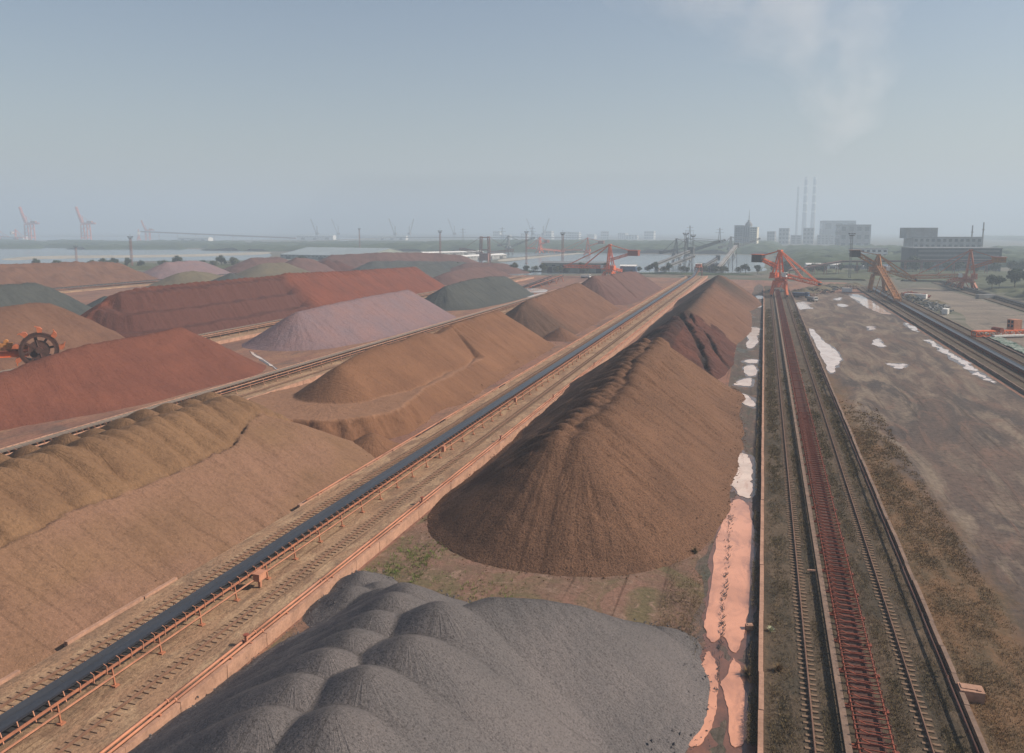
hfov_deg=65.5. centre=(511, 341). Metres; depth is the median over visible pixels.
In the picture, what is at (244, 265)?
ore pile
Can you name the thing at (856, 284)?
ore pile
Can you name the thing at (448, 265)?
ore pile
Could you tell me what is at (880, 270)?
stacker
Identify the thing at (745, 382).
puddle
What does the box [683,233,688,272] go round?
light mast
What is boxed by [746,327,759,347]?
puddle
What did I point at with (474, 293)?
ore pile
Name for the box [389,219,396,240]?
jib crane
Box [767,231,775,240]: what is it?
apartment block
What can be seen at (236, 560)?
rail track
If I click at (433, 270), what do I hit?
ore pile
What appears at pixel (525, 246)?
light mast
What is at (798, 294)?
dump truck
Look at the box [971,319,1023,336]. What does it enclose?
dismantled machine
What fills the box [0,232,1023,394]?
ground
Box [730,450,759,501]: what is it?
wet mud
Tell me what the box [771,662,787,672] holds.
grass tussock
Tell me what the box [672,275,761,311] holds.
ore pile
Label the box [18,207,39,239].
harbour crane
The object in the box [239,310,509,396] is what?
rail track
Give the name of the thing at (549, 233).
apartment block
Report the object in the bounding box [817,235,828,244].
apartment block
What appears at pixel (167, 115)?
sky
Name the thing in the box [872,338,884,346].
puddle
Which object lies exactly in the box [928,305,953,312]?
scrap
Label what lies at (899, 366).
puddle
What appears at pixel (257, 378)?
rail track
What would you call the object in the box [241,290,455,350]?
ore pile
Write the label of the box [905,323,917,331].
puddle
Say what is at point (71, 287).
belt conveyor
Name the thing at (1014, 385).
retaining wall
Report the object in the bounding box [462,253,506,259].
warehouse
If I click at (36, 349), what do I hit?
bucket wheel reclaimer
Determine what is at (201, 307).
ore pile
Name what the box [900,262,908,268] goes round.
tree
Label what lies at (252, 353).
puddle
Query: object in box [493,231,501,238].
apartment block
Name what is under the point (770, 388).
weeds
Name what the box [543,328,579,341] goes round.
ore pile
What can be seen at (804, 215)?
chimney
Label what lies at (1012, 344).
debris netting
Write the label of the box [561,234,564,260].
light mast
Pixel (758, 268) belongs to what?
tree
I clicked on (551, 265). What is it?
building
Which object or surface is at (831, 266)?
warehouse
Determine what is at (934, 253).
building
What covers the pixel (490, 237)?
conveyor gallery
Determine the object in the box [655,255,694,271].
conveyor gallery
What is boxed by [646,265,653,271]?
tree
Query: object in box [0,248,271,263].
lagoon
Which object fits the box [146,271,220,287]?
ore pile
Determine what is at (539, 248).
stacker
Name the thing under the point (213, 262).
tree
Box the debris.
[709,514,733,690]
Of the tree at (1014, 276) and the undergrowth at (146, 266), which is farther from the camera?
the undergrowth at (146, 266)
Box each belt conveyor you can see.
[0,268,698,752]
[0,274,525,371]
[0,274,610,455]
[53,273,235,290]
[872,287,1023,375]
[940,280,1023,306]
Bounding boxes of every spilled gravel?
[149,569,718,752]
[418,342,553,424]
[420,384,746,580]
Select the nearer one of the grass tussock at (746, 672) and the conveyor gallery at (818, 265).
the grass tussock at (746, 672)
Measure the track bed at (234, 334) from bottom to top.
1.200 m
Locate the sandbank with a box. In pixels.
[2,252,270,259]
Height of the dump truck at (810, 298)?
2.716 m
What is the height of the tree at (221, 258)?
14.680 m
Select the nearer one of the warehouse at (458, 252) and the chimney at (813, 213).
the warehouse at (458, 252)
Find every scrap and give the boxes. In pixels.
[797,288,834,293]
[827,286,842,289]
[840,284,858,288]
[899,291,930,297]
[901,294,933,307]
[923,301,949,309]
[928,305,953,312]
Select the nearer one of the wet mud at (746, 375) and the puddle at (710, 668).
the puddle at (710, 668)
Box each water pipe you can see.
[99,276,705,752]
[107,278,703,752]
[306,282,675,500]
[789,291,978,752]
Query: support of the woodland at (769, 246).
on the ground at (884, 238)
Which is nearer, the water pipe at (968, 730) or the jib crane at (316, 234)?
the water pipe at (968, 730)
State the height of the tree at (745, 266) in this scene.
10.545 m
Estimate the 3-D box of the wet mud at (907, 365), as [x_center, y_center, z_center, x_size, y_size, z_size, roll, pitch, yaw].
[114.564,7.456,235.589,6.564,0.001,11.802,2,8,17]
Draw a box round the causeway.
[498,253,582,260]
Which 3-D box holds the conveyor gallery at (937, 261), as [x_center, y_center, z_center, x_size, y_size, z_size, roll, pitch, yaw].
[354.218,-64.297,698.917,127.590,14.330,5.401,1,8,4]
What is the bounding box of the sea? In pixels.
[30,237,361,240]
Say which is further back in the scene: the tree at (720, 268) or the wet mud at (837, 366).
the tree at (720, 268)
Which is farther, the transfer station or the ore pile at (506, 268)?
the ore pile at (506, 268)
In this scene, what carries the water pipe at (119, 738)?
on the track bed at (84, 712)
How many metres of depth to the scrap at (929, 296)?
497.05 m
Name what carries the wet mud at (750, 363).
on the mud lane
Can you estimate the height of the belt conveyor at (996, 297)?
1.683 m
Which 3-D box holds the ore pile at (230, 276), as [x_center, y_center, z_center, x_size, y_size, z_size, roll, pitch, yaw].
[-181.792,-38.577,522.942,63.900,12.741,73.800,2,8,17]
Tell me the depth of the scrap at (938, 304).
420.64 m
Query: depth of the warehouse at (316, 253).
1098.34 m
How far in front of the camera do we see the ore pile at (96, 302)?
377.72 m
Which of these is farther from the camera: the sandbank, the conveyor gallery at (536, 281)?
the sandbank
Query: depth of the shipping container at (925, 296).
467.61 m
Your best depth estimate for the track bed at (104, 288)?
544.24 m
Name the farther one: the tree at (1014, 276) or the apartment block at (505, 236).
the apartment block at (505, 236)
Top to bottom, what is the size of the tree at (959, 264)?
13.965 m
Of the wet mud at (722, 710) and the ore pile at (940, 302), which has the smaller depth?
the wet mud at (722, 710)
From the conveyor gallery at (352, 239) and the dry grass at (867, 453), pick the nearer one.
the dry grass at (867, 453)
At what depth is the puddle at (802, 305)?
424.72 m
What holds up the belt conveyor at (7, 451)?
on the track bed at (270, 382)
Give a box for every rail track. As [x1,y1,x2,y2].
[0,276,690,711]
[1,296,537,453]
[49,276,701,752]
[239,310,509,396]
[769,291,823,752]
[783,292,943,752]
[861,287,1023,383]
[875,287,1023,364]
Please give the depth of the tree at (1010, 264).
733.99 m
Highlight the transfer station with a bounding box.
[694,263,702,275]
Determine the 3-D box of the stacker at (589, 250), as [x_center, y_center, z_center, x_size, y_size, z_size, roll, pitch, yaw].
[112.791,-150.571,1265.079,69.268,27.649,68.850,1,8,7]
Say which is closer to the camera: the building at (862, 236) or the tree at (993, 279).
the tree at (993, 279)
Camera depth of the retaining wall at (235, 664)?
83.75 m
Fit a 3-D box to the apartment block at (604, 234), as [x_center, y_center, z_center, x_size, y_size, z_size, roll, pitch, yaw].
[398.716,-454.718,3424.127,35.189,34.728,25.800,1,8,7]
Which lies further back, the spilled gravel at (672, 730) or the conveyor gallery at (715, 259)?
the conveyor gallery at (715, 259)
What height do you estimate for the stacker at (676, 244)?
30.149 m
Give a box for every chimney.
[795,187,799,234]
[801,177,807,237]
[810,177,816,237]
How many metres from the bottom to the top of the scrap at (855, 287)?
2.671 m
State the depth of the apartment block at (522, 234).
3565.02 m
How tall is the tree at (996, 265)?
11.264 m
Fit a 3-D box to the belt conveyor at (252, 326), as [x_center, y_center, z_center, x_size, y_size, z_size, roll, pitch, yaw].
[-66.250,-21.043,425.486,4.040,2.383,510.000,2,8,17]
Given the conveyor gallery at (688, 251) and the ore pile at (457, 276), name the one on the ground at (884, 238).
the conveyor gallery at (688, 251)
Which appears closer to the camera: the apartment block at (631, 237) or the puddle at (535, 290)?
the puddle at (535, 290)
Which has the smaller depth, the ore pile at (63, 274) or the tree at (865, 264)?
the ore pile at (63, 274)
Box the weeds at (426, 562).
[362,414,736,599]
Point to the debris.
(723, 602)
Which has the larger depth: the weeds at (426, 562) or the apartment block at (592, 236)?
the apartment block at (592, 236)
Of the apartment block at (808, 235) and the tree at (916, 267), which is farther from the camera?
the apartment block at (808, 235)
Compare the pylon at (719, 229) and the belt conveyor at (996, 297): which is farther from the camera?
the pylon at (719, 229)
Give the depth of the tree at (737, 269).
719.64 m
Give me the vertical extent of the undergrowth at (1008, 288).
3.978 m
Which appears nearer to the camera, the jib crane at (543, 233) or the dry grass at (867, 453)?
the dry grass at (867, 453)
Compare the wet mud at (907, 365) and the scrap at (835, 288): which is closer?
the wet mud at (907, 365)
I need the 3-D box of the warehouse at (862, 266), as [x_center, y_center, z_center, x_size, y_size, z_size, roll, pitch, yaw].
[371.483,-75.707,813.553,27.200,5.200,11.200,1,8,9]
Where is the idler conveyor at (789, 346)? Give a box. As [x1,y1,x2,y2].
[775,289,899,752]
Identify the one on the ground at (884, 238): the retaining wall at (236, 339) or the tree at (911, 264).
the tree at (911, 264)
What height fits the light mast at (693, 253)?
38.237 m
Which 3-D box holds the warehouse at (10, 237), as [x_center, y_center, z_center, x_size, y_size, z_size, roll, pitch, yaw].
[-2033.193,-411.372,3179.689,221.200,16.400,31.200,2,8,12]
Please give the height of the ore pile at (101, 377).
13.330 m
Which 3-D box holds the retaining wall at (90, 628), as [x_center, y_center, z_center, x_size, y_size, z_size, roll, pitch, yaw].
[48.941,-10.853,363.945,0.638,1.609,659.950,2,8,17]
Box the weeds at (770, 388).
[658,308,973,752]
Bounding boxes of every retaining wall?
[0,276,685,684]
[0,282,581,448]
[113,276,707,752]
[216,277,533,343]
[247,373,324,399]
[757,294,763,752]
[789,289,989,752]
[856,286,1023,392]
[879,286,1023,357]
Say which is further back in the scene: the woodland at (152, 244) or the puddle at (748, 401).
the woodland at (152, 244)
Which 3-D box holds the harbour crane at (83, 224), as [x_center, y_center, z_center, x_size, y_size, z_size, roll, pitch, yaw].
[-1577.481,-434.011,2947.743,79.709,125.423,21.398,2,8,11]
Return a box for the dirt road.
[793,293,1023,752]
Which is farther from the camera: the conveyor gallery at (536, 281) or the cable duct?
the conveyor gallery at (536, 281)
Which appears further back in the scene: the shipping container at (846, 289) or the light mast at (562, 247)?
the light mast at (562, 247)
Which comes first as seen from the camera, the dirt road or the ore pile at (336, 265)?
the dirt road
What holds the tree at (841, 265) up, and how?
on the ground at (884, 238)
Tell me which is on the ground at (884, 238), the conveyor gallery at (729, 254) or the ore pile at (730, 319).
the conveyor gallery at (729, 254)
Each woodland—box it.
[0,239,426,250]
[366,239,784,254]
[776,244,1023,268]
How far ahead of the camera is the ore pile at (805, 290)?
511.01 m
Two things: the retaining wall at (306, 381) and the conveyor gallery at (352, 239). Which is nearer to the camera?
the retaining wall at (306, 381)
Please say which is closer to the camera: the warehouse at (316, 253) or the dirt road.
the dirt road
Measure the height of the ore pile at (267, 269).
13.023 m
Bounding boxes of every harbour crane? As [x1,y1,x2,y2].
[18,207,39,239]
[75,207,95,239]
[141,220,154,239]
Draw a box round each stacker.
[10,229,24,239]
[459,236,513,262]
[497,236,534,254]
[527,237,561,253]
[561,238,603,254]
[562,244,639,274]
[659,238,719,265]
[671,238,725,261]
[718,236,760,256]
[751,250,821,296]
[849,250,917,301]
[912,249,1005,289]
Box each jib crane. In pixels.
[310,219,318,239]
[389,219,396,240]
[541,218,549,238]
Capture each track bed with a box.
[0,276,704,752]
[41,303,519,446]
[59,283,152,292]
[206,277,530,341]
[763,286,980,752]
[858,286,1023,388]
[931,282,1023,311]
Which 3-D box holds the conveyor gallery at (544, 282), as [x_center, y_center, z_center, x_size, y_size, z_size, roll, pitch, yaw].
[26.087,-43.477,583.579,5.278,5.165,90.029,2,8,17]
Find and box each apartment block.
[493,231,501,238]
[499,235,511,238]
[521,233,528,238]
[544,231,553,238]
[561,232,568,238]
[569,232,580,238]
[587,234,596,238]
[601,231,608,238]
[618,233,627,238]
[625,235,638,239]
[644,231,655,238]
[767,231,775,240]
[778,228,789,243]
[791,235,801,243]
[803,228,814,243]
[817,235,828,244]
[828,235,834,243]
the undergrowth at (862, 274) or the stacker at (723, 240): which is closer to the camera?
the undergrowth at (862, 274)
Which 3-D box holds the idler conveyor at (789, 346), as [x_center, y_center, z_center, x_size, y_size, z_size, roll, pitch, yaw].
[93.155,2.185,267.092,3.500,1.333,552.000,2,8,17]
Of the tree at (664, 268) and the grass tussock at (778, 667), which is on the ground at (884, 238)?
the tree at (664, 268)
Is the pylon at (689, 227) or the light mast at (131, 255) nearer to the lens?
the light mast at (131, 255)
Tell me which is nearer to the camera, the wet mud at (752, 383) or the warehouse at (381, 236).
the wet mud at (752, 383)
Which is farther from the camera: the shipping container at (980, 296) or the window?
the window
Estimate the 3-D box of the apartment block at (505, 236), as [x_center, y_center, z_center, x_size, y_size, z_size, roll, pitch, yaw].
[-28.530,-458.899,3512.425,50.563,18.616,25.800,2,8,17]
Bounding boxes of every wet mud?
[249,351,277,368]
[686,642,727,752]
[702,495,757,659]
[716,650,757,752]
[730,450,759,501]
[733,377,754,386]
[741,359,759,363]
[741,393,756,408]
[742,364,758,376]
[809,328,842,373]
[850,297,891,314]
[885,363,908,368]
[926,339,995,383]
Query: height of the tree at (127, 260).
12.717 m
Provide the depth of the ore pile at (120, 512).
100.63 m
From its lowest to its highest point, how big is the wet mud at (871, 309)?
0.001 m
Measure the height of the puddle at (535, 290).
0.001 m
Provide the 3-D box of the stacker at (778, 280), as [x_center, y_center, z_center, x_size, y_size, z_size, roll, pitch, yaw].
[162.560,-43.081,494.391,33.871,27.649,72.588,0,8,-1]
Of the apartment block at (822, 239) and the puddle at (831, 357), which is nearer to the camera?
the puddle at (831, 357)
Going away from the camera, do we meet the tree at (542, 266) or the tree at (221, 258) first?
the tree at (542, 266)
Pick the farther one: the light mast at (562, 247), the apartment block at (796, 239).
the apartment block at (796, 239)
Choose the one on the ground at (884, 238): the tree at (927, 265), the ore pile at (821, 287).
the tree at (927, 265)
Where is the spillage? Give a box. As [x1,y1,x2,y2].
[781,309,887,752]
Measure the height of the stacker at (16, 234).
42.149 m
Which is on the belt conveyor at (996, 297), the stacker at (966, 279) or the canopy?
the stacker at (966, 279)
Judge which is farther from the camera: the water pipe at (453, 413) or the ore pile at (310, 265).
the ore pile at (310, 265)
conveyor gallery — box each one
[140,231,295,240]
[295,237,395,241]
[396,237,581,240]
[521,275,552,286]
[529,275,563,287]
[644,247,692,270]
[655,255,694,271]
[703,255,719,271]
[717,243,738,269]
[788,261,841,275]
[841,260,989,273]
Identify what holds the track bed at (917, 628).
on the yard ground at (278, 359)
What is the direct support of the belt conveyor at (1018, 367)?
on the track bed at (999, 364)
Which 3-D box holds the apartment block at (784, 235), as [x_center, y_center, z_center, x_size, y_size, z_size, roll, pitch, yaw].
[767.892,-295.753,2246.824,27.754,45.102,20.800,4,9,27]
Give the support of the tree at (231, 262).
on the ground at (884, 238)
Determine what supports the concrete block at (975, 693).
on the yard ground at (278, 359)
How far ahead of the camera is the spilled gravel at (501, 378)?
219.06 m
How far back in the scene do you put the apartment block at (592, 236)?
3454.16 m
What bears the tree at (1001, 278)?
on the ground at (884, 238)
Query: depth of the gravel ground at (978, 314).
394.34 m
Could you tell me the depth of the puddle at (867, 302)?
436.25 m
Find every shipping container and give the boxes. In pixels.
[842,288,851,291]
[904,293,927,298]
[942,308,949,313]
[975,294,995,298]
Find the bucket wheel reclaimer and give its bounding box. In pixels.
[0,326,64,365]
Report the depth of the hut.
730.38 m
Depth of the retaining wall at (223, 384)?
193.29 m
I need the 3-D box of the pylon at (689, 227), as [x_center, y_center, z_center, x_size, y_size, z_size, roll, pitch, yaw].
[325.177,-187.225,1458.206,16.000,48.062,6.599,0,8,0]
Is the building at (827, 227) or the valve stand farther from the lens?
the building at (827, 227)
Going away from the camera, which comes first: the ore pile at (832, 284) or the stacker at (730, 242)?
the ore pile at (832, 284)
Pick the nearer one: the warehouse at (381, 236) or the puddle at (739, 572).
the puddle at (739, 572)
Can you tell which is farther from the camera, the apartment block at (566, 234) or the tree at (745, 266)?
the apartment block at (566, 234)
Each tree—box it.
[31,258,40,262]
[124,257,131,265]
[136,260,144,265]
[172,255,182,261]
[208,260,218,264]
[215,255,226,264]
[229,257,239,264]
[539,263,548,272]
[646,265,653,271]
[651,261,658,268]
[659,266,668,272]
[716,266,726,272]
[734,267,742,272]
[740,263,750,273]
[754,265,761,274]
[837,263,844,271]
[861,259,872,271]
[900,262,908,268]
[906,256,920,271]
[911,262,921,270]
[923,262,933,271]
[943,263,953,270]
[955,259,964,271]
[985,274,999,289]
[990,262,1001,269]
[994,275,1006,285]
[1006,260,1016,268]
[1006,270,1022,287]
[1007,268,1023,280]
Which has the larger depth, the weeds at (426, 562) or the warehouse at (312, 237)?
the warehouse at (312, 237)
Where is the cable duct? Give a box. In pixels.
[774,291,852,752]
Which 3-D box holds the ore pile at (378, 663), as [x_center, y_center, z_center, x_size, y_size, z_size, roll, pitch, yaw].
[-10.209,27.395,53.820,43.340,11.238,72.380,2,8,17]
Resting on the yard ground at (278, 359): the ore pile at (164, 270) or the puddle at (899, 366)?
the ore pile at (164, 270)
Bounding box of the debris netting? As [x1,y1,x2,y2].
[981,332,1023,352]
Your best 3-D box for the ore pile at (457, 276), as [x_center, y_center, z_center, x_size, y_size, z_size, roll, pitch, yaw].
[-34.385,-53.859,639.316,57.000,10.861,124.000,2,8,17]
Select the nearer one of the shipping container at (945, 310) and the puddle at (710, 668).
the puddle at (710, 668)
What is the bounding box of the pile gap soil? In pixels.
[264,512,715,651]
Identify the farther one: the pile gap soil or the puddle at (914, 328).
the puddle at (914, 328)
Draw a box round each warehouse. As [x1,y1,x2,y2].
[0,236,27,239]
[177,237,212,240]
[280,247,408,259]
[297,235,335,239]
[377,235,407,239]
[419,251,483,254]
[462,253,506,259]
[805,263,840,268]
[860,264,890,268]
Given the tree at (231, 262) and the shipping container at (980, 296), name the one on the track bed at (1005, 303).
the shipping container at (980, 296)
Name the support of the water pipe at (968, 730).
on the track bed at (917, 628)
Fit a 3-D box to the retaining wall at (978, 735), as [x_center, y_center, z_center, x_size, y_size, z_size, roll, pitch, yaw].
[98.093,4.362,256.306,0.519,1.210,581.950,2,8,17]
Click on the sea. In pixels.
(143, 238)
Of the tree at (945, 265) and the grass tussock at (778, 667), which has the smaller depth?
the grass tussock at (778, 667)
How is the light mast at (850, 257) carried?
on the ground at (884, 238)
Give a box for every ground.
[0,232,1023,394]
[0,275,1023,671]
[897,288,1023,354]
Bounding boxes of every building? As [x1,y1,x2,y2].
[541,261,605,272]
[819,221,855,234]
[835,225,870,245]
[848,248,887,254]
[899,228,982,246]
[900,247,1002,270]
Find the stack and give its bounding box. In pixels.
[982,222,984,246]
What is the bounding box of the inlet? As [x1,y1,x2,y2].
[474,251,577,262]
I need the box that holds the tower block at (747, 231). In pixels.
[734,210,758,243]
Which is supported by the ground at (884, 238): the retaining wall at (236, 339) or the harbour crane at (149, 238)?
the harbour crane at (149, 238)
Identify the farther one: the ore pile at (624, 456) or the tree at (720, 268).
the tree at (720, 268)
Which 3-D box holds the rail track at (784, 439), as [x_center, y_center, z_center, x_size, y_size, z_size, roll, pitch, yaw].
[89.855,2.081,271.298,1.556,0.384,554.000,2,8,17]
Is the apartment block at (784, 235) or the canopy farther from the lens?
the apartment block at (784, 235)
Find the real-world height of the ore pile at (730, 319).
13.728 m
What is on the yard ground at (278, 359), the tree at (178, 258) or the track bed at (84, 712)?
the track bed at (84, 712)
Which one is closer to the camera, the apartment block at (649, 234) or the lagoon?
the lagoon
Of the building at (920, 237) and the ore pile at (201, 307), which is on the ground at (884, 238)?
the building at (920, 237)
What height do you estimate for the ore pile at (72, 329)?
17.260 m
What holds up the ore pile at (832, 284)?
on the yard ground at (278, 359)
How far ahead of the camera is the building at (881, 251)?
1008.89 m
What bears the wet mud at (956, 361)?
on the dirt road
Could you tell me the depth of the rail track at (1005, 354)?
301.85 m
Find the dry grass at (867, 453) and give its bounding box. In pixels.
[656,382,1023,752]
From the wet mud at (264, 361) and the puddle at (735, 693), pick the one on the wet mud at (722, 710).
the puddle at (735, 693)
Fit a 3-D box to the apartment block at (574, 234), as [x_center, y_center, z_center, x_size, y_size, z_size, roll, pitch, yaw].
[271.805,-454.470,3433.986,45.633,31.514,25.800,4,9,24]
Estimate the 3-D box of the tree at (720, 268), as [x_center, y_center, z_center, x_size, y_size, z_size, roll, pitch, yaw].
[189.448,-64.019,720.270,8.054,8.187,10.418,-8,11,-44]
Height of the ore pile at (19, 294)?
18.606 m
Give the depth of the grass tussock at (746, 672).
72.16 m
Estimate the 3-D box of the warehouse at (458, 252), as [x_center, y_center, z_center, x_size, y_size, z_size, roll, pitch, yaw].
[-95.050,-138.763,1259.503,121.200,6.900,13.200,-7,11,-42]
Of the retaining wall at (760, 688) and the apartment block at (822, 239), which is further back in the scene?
the apartment block at (822, 239)
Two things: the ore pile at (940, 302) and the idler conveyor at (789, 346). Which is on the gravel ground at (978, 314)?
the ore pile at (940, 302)
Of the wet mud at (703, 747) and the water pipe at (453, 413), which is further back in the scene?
the water pipe at (453, 413)
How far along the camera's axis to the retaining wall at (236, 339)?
293.11 m
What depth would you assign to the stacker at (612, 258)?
670.82 m
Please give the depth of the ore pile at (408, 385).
182.46 m
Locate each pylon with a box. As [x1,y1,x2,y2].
[687,226,692,244]
[715,228,723,239]
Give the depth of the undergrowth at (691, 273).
724.61 m
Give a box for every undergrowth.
[121,263,231,269]
[525,270,752,274]
[788,269,1021,281]
[967,278,1023,297]
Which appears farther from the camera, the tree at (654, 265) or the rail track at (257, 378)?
the tree at (654, 265)
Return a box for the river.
[503,253,766,274]
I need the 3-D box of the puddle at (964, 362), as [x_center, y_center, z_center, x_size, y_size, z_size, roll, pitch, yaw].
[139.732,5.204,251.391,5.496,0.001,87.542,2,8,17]
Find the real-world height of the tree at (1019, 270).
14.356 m
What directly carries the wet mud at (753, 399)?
on the mud lane
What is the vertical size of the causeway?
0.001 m
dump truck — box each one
[792,292,809,297]
[806,296,817,301]
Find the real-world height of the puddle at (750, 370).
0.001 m
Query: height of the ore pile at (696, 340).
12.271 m
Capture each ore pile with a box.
[0,261,158,290]
[0,282,91,314]
[0,302,124,370]
[0,327,265,430]
[0,392,374,678]
[80,267,444,337]
[87,296,107,306]
[128,571,709,752]
[143,261,230,278]
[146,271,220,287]
[211,273,247,280]
[224,257,288,272]
[235,262,308,277]
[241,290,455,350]
[249,310,553,440]
[285,257,334,271]
[318,252,478,267]
[320,260,353,271]
[350,260,465,270]
[353,433,399,457]
[403,263,450,277]
[424,276,533,310]
[427,337,745,576]
[433,267,511,284]
[450,262,531,273]
[506,283,619,337]
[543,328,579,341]
[581,271,661,304]
[615,312,736,378]
[639,288,751,344]
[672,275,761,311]
[791,288,820,293]
[805,286,832,290]
[821,283,846,287]
[841,282,863,286]
[915,300,947,304]
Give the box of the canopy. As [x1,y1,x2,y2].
[699,263,724,270]
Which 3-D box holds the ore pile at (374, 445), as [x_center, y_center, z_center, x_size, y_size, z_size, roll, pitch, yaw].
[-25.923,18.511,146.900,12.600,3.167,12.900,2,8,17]
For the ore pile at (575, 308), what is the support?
on the yard ground at (278, 359)
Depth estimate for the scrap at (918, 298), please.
448.94 m
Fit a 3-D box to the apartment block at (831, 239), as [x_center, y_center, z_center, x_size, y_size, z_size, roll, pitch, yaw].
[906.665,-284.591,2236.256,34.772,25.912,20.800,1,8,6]
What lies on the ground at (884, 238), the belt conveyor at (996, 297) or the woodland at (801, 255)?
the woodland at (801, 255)
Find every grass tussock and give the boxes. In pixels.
[739,664,751,675]
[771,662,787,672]
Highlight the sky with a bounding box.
[0,0,1023,231]
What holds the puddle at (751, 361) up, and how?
on the wet mud at (750, 363)
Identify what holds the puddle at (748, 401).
on the wet mud at (753, 399)
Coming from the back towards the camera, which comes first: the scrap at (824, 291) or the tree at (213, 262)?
the tree at (213, 262)
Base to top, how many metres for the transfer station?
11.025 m
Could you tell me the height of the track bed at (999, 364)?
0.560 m
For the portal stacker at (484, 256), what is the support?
on the ground at (884, 238)
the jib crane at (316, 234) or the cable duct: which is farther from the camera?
the jib crane at (316, 234)
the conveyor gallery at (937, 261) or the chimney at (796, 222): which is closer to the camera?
the conveyor gallery at (937, 261)
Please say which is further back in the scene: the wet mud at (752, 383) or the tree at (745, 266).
the tree at (745, 266)
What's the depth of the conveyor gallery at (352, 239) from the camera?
2540.47 m
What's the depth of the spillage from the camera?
80.61 m
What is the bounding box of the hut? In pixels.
[620,264,637,272]
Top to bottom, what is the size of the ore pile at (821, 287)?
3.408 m
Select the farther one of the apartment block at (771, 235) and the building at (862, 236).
the apartment block at (771, 235)
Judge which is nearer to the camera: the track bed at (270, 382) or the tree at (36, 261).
the track bed at (270, 382)
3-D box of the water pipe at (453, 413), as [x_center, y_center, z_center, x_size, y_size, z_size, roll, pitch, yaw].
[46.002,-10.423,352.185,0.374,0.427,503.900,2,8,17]
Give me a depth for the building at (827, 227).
2324.09 m
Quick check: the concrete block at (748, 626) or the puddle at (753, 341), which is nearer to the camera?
the concrete block at (748, 626)
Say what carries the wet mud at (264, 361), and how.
on the yard ground at (278, 359)
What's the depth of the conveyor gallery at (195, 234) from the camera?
2955.99 m
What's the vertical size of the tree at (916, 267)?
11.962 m
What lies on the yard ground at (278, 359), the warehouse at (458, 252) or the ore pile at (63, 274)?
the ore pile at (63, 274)
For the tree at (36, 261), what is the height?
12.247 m
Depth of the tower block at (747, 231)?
1570.35 m
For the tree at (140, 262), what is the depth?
814.42 m
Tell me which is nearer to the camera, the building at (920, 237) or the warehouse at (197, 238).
the building at (920, 237)
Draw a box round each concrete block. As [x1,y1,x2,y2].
[745,623,753,629]
[957,682,985,703]
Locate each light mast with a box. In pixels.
[127,236,132,263]
[524,231,528,263]
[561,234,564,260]
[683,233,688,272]
[690,235,695,270]
[847,233,855,279]
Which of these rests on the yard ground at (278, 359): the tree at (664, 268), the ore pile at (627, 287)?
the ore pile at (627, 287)
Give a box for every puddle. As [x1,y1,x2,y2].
[250,351,275,368]
[527,288,547,292]
[689,651,718,746]
[704,499,754,652]
[720,658,748,746]
[731,452,752,497]
[734,378,751,385]
[742,394,755,406]
[744,359,757,362]
[744,365,757,375]
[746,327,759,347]
[796,301,812,309]
[809,329,841,372]
[848,294,890,313]
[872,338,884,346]
[887,363,906,368]
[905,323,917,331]
[924,340,994,382]
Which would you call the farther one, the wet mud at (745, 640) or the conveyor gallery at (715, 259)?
the conveyor gallery at (715, 259)
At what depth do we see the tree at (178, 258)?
826.04 m
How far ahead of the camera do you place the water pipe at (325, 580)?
83.03 m
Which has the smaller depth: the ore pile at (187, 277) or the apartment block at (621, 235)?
the ore pile at (187, 277)
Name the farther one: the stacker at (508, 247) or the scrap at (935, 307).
the stacker at (508, 247)
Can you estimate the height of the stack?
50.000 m
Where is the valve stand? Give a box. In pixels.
[240,633,252,645]
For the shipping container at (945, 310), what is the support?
on the ground at (884, 238)
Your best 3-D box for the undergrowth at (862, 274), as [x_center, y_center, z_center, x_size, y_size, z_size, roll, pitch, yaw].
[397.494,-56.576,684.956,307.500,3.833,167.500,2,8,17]
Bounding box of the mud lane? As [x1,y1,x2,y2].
[685,284,763,752]
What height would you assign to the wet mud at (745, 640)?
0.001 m

